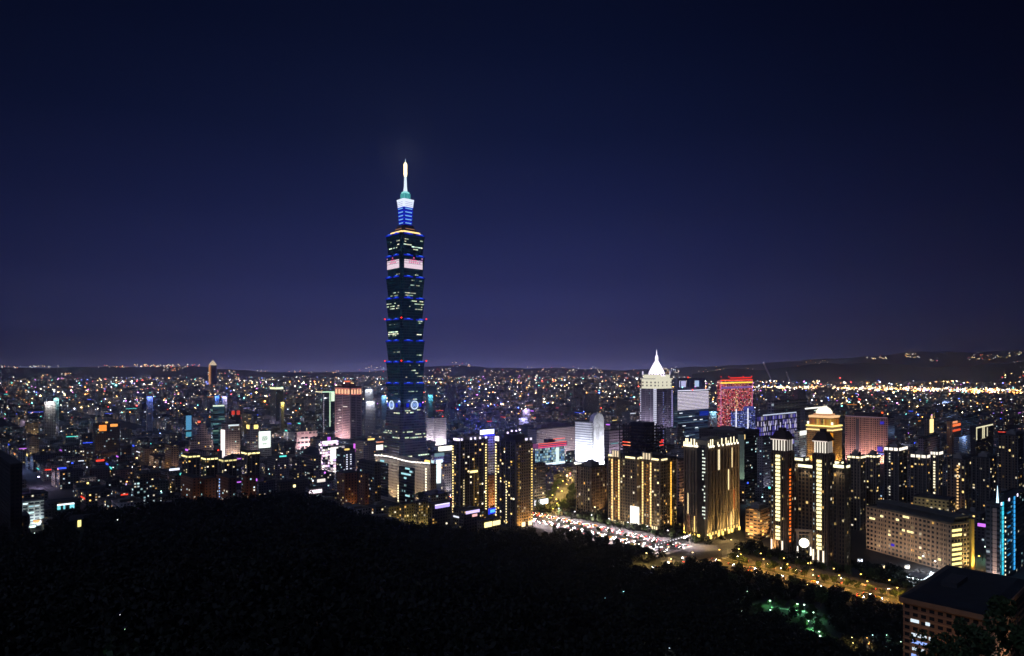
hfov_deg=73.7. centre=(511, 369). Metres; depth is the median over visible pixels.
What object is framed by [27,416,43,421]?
apartment block
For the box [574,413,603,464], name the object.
white tower
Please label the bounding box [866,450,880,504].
residential tower
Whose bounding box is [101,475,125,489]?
apartment block
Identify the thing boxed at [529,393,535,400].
apartment block
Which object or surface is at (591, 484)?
residential tower
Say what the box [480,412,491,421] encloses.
apartment block
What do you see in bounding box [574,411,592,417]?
apartment block
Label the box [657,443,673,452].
apartment block
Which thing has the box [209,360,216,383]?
pointed tower
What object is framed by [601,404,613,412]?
apartment block
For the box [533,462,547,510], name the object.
office building
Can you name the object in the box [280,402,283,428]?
office building
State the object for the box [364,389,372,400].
office building
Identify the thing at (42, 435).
apartment block
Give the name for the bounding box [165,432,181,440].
apartment block
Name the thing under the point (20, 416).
apartment block
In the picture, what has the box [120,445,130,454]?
apartment block
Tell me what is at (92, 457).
apartment block
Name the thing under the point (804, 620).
tree
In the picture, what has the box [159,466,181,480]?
apartment block
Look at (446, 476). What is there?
office building
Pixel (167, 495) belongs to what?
apartment block
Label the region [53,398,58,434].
office building
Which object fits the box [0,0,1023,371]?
sky
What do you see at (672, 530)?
tree
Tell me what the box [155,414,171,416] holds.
apartment block
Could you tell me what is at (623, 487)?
pillar tower
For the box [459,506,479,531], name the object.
shop building
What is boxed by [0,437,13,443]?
apartment block
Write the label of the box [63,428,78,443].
apartment block
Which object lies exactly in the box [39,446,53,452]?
apartment block
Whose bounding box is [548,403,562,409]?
apartment block
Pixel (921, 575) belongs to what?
canopy
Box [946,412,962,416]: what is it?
apartment block
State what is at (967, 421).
office building
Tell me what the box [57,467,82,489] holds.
apartment block
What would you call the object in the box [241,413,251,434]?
apartment block
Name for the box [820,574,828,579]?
tree
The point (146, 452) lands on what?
apartment block
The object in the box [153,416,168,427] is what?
apartment block
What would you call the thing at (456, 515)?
apartment block
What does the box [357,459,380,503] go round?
office building
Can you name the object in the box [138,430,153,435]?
apartment block
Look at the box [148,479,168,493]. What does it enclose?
apartment block
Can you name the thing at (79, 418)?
apartment block
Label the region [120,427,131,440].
apartment block
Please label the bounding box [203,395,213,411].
apartment block
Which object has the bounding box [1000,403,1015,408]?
apartment block
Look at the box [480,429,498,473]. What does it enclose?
office building
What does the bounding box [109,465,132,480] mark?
apartment block
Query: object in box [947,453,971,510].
residential tower
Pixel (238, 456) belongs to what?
apartment block
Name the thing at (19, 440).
apartment block
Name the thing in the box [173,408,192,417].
apartment block
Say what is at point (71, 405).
apartment block
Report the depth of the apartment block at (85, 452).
1159.88 m
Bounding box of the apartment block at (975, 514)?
[955,507,985,524]
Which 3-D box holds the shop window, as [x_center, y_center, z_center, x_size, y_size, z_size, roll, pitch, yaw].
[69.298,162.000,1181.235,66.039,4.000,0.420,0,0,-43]
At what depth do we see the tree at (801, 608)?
458.58 m
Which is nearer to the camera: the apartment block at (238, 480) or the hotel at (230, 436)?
the apartment block at (238, 480)
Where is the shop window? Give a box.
[546,461,564,464]
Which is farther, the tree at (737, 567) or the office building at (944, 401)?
the office building at (944, 401)
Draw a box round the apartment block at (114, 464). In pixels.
[105,462,129,467]
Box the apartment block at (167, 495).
[157,491,180,501]
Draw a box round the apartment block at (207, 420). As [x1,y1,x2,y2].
[203,416,210,426]
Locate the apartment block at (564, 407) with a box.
[559,405,570,410]
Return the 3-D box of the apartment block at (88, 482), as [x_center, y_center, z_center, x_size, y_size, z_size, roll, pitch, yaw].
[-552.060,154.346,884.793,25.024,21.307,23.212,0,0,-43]
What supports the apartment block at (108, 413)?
on the ground
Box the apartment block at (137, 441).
[135,437,150,445]
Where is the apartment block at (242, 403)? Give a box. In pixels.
[233,401,246,405]
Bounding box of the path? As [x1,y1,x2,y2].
[771,607,821,636]
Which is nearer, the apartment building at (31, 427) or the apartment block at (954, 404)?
the apartment building at (31, 427)
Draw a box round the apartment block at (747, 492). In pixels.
[740,479,754,504]
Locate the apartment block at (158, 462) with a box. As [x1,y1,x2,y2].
[155,457,164,467]
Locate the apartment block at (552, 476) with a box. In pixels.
[546,470,563,483]
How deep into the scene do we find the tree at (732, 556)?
587.53 m
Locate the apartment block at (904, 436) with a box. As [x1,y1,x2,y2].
[894,432,909,440]
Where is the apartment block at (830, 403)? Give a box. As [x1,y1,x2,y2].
[823,400,838,406]
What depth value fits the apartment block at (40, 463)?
1070.24 m
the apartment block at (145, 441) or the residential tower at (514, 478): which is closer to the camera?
the residential tower at (514, 478)
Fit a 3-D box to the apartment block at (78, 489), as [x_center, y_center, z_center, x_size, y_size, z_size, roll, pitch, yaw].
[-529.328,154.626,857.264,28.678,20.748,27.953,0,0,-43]
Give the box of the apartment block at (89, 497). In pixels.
[81,487,110,506]
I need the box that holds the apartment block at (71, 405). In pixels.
[67,402,78,409]
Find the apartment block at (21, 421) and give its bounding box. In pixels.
[18,418,24,425]
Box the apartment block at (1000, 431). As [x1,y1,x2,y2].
[997,429,1008,433]
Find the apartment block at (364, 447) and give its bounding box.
[355,438,375,469]
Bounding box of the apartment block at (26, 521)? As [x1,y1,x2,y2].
[22,511,29,534]
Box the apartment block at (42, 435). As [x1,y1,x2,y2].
[36,432,50,440]
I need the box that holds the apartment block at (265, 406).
[260,404,269,409]
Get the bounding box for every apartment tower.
[181,453,199,475]
[201,455,217,476]
[219,457,236,494]
[241,450,259,492]
[246,420,258,450]
[757,435,772,500]
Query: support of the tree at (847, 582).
on the median at (814, 579)
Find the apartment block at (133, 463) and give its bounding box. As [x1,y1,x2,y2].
[120,461,138,466]
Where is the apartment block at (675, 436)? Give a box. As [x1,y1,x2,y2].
[664,426,683,448]
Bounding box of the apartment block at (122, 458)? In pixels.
[114,454,132,462]
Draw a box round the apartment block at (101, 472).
[85,466,109,482]
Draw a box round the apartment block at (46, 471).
[41,461,63,481]
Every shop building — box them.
[376,441,382,454]
[428,500,450,526]
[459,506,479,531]
[745,501,769,540]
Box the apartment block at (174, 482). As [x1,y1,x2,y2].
[169,472,181,493]
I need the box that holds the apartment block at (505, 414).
[500,412,510,417]
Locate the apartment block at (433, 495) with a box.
[418,489,448,502]
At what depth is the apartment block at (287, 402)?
2625.99 m
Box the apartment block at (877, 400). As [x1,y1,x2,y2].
[870,398,881,403]
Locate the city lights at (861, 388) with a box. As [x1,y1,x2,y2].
[1,351,1023,464]
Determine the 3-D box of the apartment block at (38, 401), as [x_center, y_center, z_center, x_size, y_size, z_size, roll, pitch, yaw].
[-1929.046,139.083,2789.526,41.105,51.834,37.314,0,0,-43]
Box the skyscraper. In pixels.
[381,159,428,461]
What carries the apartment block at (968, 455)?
on the ground
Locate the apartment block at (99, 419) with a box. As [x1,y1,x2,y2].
[95,415,107,422]
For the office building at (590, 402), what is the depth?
2324.74 m
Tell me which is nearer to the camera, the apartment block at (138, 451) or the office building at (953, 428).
the apartment block at (138, 451)
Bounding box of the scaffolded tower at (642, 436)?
[619,421,665,455]
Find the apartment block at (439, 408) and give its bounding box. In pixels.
[436,404,443,414]
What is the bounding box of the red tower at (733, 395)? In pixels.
[717,376,752,426]
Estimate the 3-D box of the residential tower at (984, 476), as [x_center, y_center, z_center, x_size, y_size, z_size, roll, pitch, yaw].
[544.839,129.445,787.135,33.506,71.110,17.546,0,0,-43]
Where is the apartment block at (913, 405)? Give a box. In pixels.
[901,402,916,409]
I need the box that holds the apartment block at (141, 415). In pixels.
[136,411,145,423]
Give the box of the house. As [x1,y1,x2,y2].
[66,514,87,527]
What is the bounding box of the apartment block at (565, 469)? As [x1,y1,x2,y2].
[553,464,571,481]
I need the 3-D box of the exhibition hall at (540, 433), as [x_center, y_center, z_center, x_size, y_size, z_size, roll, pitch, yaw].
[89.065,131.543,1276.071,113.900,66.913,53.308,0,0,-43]
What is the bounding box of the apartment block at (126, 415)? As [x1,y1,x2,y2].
[122,411,135,420]
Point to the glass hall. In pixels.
(437, 459)
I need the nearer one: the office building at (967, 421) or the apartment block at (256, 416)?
the office building at (967, 421)
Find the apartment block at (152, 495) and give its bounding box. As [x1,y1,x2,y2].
[128,489,157,500]
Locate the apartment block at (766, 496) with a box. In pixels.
[763,486,770,514]
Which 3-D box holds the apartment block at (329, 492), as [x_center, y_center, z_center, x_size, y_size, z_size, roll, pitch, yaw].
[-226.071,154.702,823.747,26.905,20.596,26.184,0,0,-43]
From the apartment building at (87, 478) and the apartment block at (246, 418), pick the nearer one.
the apartment building at (87, 478)
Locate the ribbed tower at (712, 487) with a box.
[683,436,742,540]
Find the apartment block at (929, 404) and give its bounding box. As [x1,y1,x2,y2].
[922,402,935,406]
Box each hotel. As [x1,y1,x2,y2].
[221,419,239,457]
[426,416,446,444]
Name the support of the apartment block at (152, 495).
on the ground
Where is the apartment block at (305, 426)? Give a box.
[296,422,311,430]
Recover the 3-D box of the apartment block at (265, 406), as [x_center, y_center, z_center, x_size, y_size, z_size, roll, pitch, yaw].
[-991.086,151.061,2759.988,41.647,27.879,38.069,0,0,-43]
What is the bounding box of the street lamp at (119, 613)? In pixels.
[110,612,122,648]
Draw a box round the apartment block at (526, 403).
[519,401,532,405]
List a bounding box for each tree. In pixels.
[415,491,424,499]
[535,503,544,510]
[557,506,562,515]
[596,514,601,522]
[670,528,674,537]
[727,552,735,559]
[734,552,742,560]
[735,562,742,569]
[741,548,748,553]
[741,557,748,564]
[751,603,762,613]
[769,560,780,570]
[772,607,780,616]
[774,596,780,605]
[779,552,785,560]
[781,562,788,571]
[788,575,799,584]
[789,599,797,606]
[795,558,802,565]
[798,605,803,613]
[800,565,809,577]
[800,617,807,623]
[800,621,807,630]
[801,559,808,565]
[803,611,812,620]
[808,604,817,613]
[811,614,821,619]
[812,619,821,633]
[814,585,828,607]
[820,562,826,570]
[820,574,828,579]
[820,625,830,635]
[829,560,841,569]
[830,575,837,582]
[843,577,852,584]
[844,564,852,574]
[851,580,860,587]
[861,568,870,579]
[865,584,874,591]
[868,567,879,581]
[888,577,897,583]
[889,588,897,597]
[897,589,906,594]
[902,581,909,588]
[909,629,961,655]
[949,616,1008,655]
[982,594,1023,655]
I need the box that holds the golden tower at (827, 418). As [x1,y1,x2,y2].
[806,406,842,461]
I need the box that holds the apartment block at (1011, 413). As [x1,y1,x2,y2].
[1003,410,1020,423]
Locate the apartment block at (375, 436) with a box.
[367,433,381,439]
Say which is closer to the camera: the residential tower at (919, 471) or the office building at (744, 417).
the residential tower at (919, 471)
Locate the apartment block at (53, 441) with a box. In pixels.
[47,438,61,443]
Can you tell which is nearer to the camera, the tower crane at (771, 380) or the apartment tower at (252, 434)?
the apartment tower at (252, 434)
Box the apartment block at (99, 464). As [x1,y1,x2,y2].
[92,462,109,465]
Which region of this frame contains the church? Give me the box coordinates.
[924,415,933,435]
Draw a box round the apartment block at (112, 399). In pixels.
[106,397,119,405]
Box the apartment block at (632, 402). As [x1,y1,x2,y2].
[625,400,638,405]
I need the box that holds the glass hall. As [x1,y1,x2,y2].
[431,453,443,483]
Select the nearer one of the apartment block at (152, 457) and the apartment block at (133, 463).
the apartment block at (133, 463)
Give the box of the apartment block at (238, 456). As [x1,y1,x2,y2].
[227,454,240,463]
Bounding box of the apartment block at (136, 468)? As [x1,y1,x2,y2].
[131,465,152,478]
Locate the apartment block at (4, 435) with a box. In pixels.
[0,431,10,437]
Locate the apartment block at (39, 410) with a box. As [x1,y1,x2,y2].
[25,408,43,413]
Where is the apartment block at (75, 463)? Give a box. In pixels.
[65,460,85,467]
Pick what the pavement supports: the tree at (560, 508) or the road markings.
the tree at (560, 508)
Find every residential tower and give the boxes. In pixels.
[0,450,22,531]
[292,456,303,478]
[301,446,320,486]
[336,447,354,479]
[452,433,487,518]
[495,429,532,528]
[576,459,606,512]
[847,450,865,530]
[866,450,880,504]
[884,442,907,502]
[910,450,929,503]
[930,447,942,494]
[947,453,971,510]
[972,451,996,510]
[998,429,1023,489]
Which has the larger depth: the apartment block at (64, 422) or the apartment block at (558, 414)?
the apartment block at (558, 414)
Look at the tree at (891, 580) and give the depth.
521.26 m
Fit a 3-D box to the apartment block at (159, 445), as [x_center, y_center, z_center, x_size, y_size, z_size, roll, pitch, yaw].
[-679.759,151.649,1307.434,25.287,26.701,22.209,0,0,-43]
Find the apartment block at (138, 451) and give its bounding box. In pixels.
[136,444,149,459]
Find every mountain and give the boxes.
[0,366,357,378]
[340,350,1023,377]
[692,361,1023,382]
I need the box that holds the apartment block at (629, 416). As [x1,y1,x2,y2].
[622,410,635,423]
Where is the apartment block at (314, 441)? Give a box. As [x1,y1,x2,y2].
[310,436,326,446]
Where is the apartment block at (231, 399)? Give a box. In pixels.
[227,396,238,406]
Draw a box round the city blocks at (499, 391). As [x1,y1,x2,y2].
[0,374,1023,530]
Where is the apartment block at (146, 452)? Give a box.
[141,445,158,461]
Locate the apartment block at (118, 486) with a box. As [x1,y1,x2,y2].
[111,484,131,493]
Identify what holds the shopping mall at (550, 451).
on the ground
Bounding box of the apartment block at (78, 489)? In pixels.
[75,484,105,503]
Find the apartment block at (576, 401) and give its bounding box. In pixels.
[571,397,582,410]
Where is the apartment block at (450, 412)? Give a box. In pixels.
[445,407,456,418]
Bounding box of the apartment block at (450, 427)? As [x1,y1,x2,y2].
[446,424,457,430]
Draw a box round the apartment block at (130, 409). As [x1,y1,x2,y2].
[123,406,136,411]
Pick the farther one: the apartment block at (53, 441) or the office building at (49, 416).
the office building at (49, 416)
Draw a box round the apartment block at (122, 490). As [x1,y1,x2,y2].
[115,486,131,495]
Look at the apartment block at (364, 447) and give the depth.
1119.83 m
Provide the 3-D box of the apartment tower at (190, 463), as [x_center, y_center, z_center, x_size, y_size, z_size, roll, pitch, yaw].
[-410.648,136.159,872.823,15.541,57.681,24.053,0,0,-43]
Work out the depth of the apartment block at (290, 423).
1901.91 m
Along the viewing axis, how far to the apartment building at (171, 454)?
1005.78 m
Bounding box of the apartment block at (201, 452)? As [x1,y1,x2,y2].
[184,448,205,463]
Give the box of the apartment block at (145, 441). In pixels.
[140,439,154,444]
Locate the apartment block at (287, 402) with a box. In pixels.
[283,398,291,407]
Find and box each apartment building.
[22,497,43,529]
[25,422,37,433]
[26,434,38,454]
[80,475,96,481]
[131,478,147,503]
[165,443,178,468]
[181,473,199,499]
[189,421,212,455]
[200,475,215,497]
[216,473,235,500]
[241,473,255,497]
[337,470,356,505]
[359,471,368,504]
[384,503,399,519]
[399,501,413,521]
[414,500,427,526]
[488,473,494,508]
[913,493,954,511]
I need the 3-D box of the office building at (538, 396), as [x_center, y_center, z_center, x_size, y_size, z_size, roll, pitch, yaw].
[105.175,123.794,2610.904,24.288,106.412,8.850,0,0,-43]
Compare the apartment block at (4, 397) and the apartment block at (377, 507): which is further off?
the apartment block at (4, 397)
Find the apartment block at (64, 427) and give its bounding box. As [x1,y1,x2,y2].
[60,425,73,433]
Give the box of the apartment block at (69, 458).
[62,453,84,466]
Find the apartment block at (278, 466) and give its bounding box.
[267,454,289,479]
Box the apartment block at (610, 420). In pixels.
[604,417,616,423]
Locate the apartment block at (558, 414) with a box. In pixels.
[554,410,563,418]
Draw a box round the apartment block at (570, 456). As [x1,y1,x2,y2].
[566,450,574,461]
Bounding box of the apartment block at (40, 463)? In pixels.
[37,460,53,475]
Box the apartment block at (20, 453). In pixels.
[16,445,25,462]
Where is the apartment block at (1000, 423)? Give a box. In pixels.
[993,418,1006,429]
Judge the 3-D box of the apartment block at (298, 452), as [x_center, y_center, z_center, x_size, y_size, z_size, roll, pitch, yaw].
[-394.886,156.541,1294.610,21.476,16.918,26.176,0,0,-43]
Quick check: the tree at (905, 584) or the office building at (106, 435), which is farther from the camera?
the office building at (106, 435)
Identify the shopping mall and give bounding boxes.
[319,437,337,467]
[328,445,344,472]
[533,438,566,464]
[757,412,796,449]
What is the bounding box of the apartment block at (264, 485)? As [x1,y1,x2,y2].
[256,477,274,494]
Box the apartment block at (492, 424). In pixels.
[485,422,498,428]
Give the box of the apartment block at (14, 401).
[7,399,19,404]
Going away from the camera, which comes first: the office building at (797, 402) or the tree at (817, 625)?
the tree at (817, 625)
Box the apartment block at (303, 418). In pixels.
[300,416,310,422]
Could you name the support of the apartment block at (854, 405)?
on the ground
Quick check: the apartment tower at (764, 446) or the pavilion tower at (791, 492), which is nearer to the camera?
the pavilion tower at (791, 492)
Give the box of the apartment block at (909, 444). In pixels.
[900,442,914,446]
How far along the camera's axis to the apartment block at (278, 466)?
982.83 m
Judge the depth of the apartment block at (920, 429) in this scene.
1553.71 m
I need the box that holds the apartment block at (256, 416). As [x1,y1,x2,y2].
[252,414,262,419]
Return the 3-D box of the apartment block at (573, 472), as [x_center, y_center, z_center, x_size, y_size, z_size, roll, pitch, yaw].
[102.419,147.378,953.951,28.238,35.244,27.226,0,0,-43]
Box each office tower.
[270,387,282,423]
[315,391,334,432]
[335,381,361,438]
[673,377,708,442]
[985,486,1023,576]
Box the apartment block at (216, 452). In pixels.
[206,448,221,457]
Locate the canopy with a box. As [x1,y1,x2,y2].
[906,572,930,579]
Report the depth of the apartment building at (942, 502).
651.10 m
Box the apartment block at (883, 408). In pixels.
[877,405,891,411]
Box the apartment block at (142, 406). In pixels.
[139,403,155,409]
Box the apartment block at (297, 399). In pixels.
[291,397,303,402]
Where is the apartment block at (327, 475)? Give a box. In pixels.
[321,470,333,480]
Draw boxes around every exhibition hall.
[528,422,574,460]
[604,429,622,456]
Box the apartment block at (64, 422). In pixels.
[59,419,69,432]
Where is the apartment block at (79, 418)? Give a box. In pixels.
[70,417,90,424]
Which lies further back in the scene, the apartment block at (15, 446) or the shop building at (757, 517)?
the apartment block at (15, 446)
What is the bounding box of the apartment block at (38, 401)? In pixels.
[33,398,46,405]
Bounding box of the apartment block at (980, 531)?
[974,521,985,541]
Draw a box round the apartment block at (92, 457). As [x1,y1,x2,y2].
[87,455,107,466]
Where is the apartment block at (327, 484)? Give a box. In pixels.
[310,478,332,489]
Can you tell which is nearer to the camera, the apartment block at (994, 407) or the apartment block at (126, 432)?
the apartment block at (126, 432)
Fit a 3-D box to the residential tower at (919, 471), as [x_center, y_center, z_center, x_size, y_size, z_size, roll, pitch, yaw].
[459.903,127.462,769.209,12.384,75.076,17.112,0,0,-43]
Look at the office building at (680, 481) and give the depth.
821.89 m
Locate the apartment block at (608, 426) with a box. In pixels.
[604,424,615,429]
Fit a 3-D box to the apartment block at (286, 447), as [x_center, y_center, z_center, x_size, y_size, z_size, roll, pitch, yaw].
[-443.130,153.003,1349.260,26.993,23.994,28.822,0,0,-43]
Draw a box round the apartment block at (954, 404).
[946,402,961,406]
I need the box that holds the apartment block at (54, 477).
[51,466,66,486]
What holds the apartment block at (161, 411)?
on the ground
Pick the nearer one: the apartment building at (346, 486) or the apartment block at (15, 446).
the apartment building at (346, 486)
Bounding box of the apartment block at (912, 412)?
[903,410,918,414]
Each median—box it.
[546,520,679,549]
[719,558,897,598]
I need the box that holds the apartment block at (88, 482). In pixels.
[73,480,98,496]
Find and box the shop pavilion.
[434,443,451,453]
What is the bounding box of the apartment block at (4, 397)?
[0,394,12,402]
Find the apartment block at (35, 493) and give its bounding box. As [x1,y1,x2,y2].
[22,489,47,503]
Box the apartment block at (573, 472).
[571,463,583,483]
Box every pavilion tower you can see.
[770,427,811,556]
[812,428,850,572]
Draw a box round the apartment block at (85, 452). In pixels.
[75,447,92,466]
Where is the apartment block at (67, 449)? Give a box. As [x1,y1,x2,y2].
[60,444,78,455]
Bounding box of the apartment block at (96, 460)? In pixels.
[90,458,110,466]
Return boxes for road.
[81,416,900,605]
[544,481,570,513]
[546,501,607,516]
[661,525,770,563]
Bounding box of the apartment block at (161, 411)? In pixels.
[155,408,172,414]
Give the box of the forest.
[0,489,924,655]
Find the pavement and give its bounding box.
[92,416,909,607]
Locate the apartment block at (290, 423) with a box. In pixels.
[287,420,300,426]
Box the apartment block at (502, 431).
[498,428,511,435]
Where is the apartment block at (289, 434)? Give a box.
[283,429,295,440]
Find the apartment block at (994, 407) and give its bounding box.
[986,404,1003,410]
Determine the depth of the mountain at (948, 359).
15216.91 m
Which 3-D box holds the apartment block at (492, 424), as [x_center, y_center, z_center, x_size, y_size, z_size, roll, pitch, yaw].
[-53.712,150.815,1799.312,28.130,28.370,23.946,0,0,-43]
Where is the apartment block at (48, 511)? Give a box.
[44,504,52,517]
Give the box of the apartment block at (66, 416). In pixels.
[64,413,80,419]
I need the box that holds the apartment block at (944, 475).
[943,464,946,485]
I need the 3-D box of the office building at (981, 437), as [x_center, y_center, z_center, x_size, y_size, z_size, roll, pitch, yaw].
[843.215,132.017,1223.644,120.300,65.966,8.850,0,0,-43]
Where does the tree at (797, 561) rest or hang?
on the pavement
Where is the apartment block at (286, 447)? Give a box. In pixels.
[278,441,294,454]
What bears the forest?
on the hill
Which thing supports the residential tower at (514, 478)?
on the ground
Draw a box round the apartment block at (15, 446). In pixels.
[14,444,24,457]
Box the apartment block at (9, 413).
[5,412,23,420]
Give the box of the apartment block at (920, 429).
[918,425,923,433]
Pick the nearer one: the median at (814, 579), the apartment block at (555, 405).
the median at (814, 579)
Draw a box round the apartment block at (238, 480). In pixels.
[237,471,240,489]
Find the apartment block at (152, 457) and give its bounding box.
[149,452,164,465]
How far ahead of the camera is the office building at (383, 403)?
1753.97 m
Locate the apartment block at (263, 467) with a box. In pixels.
[260,460,266,475]
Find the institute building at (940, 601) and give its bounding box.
[899,565,1023,655]
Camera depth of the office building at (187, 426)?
1424.59 m
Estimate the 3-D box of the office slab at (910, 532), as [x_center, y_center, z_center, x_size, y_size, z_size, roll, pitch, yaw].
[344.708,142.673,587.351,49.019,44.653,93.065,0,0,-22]
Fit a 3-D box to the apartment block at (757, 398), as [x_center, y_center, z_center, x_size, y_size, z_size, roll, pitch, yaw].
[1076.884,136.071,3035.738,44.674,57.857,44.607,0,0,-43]
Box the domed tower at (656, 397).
[640,350,672,443]
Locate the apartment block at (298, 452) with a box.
[295,448,304,455]
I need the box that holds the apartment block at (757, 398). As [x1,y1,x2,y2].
[753,394,760,403]
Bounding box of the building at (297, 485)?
[277,478,307,496]
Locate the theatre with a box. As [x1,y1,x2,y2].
[295,430,317,449]
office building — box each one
[44,401,55,436]
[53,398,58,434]
[93,422,119,455]
[146,396,152,430]
[184,414,191,439]
[211,405,224,445]
[214,395,218,404]
[222,396,226,422]
[229,410,240,448]
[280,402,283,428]
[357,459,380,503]
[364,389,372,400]
[364,401,374,437]
[374,453,436,502]
[380,395,386,424]
[426,386,435,416]
[427,395,432,416]
[441,462,451,494]
[446,387,455,407]
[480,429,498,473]
[516,417,527,430]
[520,409,529,424]
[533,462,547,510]
[536,388,541,405]
[573,385,583,397]
[583,394,598,412]
[614,399,624,416]
[677,457,683,506]
[708,411,716,426]
[731,406,754,428]
[768,389,806,429]
[794,429,806,456]
[918,434,939,453]
[940,398,949,404]
[942,389,948,393]
[947,419,960,454]
[954,434,969,453]
[958,414,977,434]
[970,423,992,455]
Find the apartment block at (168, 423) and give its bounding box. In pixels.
[164,419,176,430]
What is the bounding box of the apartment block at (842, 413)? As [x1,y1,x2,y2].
[832,409,845,417]
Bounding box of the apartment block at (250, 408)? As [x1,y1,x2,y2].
[239,406,255,410]
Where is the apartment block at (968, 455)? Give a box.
[952,452,972,457]
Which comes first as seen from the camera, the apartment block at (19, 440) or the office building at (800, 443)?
the office building at (800, 443)
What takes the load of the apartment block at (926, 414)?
on the ground
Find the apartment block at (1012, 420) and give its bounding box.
[998,416,1017,424]
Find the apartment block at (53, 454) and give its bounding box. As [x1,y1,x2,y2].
[48,451,61,458]
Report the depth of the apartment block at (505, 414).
2094.30 m
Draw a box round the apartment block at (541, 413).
[530,410,544,415]
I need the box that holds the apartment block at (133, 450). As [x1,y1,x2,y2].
[131,444,144,458]
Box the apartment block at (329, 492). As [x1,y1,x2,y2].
[322,489,336,498]
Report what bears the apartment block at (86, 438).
on the ground
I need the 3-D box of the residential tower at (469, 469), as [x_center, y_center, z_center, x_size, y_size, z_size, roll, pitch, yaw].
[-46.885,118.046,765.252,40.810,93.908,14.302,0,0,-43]
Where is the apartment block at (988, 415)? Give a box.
[975,412,993,420]
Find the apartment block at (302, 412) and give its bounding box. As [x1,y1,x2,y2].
[293,410,311,418]
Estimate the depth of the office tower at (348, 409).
1474.36 m
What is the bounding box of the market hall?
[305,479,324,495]
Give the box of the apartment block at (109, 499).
[105,494,125,509]
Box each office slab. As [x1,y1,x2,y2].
[699,426,759,483]
[854,500,973,569]
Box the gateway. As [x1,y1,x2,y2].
[795,529,811,554]
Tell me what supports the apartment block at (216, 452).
on the ground
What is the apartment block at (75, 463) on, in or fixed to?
on the ground
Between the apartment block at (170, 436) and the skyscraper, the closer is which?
the skyscraper
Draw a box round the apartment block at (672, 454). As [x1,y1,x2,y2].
[662,452,677,457]
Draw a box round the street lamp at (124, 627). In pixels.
[115,626,127,655]
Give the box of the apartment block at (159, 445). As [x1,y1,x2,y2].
[148,442,164,449]
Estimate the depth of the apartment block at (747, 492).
842.15 m
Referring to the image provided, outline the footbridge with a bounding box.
[651,534,690,550]
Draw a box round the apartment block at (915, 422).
[909,418,920,426]
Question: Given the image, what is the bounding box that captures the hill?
[0,510,867,655]
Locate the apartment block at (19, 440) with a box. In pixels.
[15,436,25,443]
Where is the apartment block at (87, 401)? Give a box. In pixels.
[79,399,93,403]
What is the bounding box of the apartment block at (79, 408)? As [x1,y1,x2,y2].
[77,404,91,411]
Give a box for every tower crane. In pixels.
[763,362,775,400]
[786,372,794,397]
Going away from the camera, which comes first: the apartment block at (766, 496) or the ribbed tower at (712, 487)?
the ribbed tower at (712, 487)
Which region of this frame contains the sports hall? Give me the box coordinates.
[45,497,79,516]
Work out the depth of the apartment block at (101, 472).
973.42 m
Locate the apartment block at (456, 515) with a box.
[453,506,485,525]
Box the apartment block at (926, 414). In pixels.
[919,411,934,419]
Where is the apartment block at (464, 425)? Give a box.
[459,422,470,427]
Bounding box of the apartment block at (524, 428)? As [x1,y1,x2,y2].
[518,424,533,437]
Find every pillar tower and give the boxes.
[608,449,639,527]
[640,451,676,530]
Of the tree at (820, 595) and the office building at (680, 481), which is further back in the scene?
the office building at (680, 481)
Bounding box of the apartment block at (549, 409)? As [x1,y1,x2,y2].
[538,407,555,411]
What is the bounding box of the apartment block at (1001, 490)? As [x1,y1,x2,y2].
[998,488,1006,494]
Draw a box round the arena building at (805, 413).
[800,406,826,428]
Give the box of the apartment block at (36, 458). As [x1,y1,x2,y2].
[30,452,49,471]
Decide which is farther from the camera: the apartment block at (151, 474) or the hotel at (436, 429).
the hotel at (436, 429)
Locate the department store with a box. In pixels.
[259,430,271,457]
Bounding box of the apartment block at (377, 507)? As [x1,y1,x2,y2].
[365,501,393,513]
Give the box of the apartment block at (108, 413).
[102,409,119,417]
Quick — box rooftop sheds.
[0,402,1023,520]
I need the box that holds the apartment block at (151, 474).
[135,469,160,479]
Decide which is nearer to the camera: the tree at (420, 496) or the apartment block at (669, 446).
the tree at (420, 496)
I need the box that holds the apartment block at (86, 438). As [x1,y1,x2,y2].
[79,432,92,448]
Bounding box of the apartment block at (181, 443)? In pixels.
[169,439,184,447]
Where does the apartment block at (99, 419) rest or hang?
on the ground
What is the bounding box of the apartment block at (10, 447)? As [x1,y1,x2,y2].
[8,443,18,453]
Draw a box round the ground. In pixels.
[0,372,1023,655]
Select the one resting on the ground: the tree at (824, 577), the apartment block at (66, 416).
the apartment block at (66, 416)
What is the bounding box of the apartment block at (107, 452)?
[97,449,116,456]
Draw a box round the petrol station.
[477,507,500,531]
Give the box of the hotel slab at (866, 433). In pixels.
[845,411,894,467]
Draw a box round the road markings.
[542,521,899,602]
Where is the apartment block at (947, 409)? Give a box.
[942,406,957,412]
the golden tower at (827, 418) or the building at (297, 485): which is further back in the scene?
the golden tower at (827, 418)
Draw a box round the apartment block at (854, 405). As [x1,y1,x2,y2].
[846,402,860,407]
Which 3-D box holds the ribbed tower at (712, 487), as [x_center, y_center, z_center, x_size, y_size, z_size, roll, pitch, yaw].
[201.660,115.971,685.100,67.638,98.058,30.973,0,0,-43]
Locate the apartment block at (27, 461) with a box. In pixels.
[25,453,34,469]
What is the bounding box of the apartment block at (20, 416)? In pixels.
[15,413,28,424]
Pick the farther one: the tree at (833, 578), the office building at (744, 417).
the office building at (744, 417)

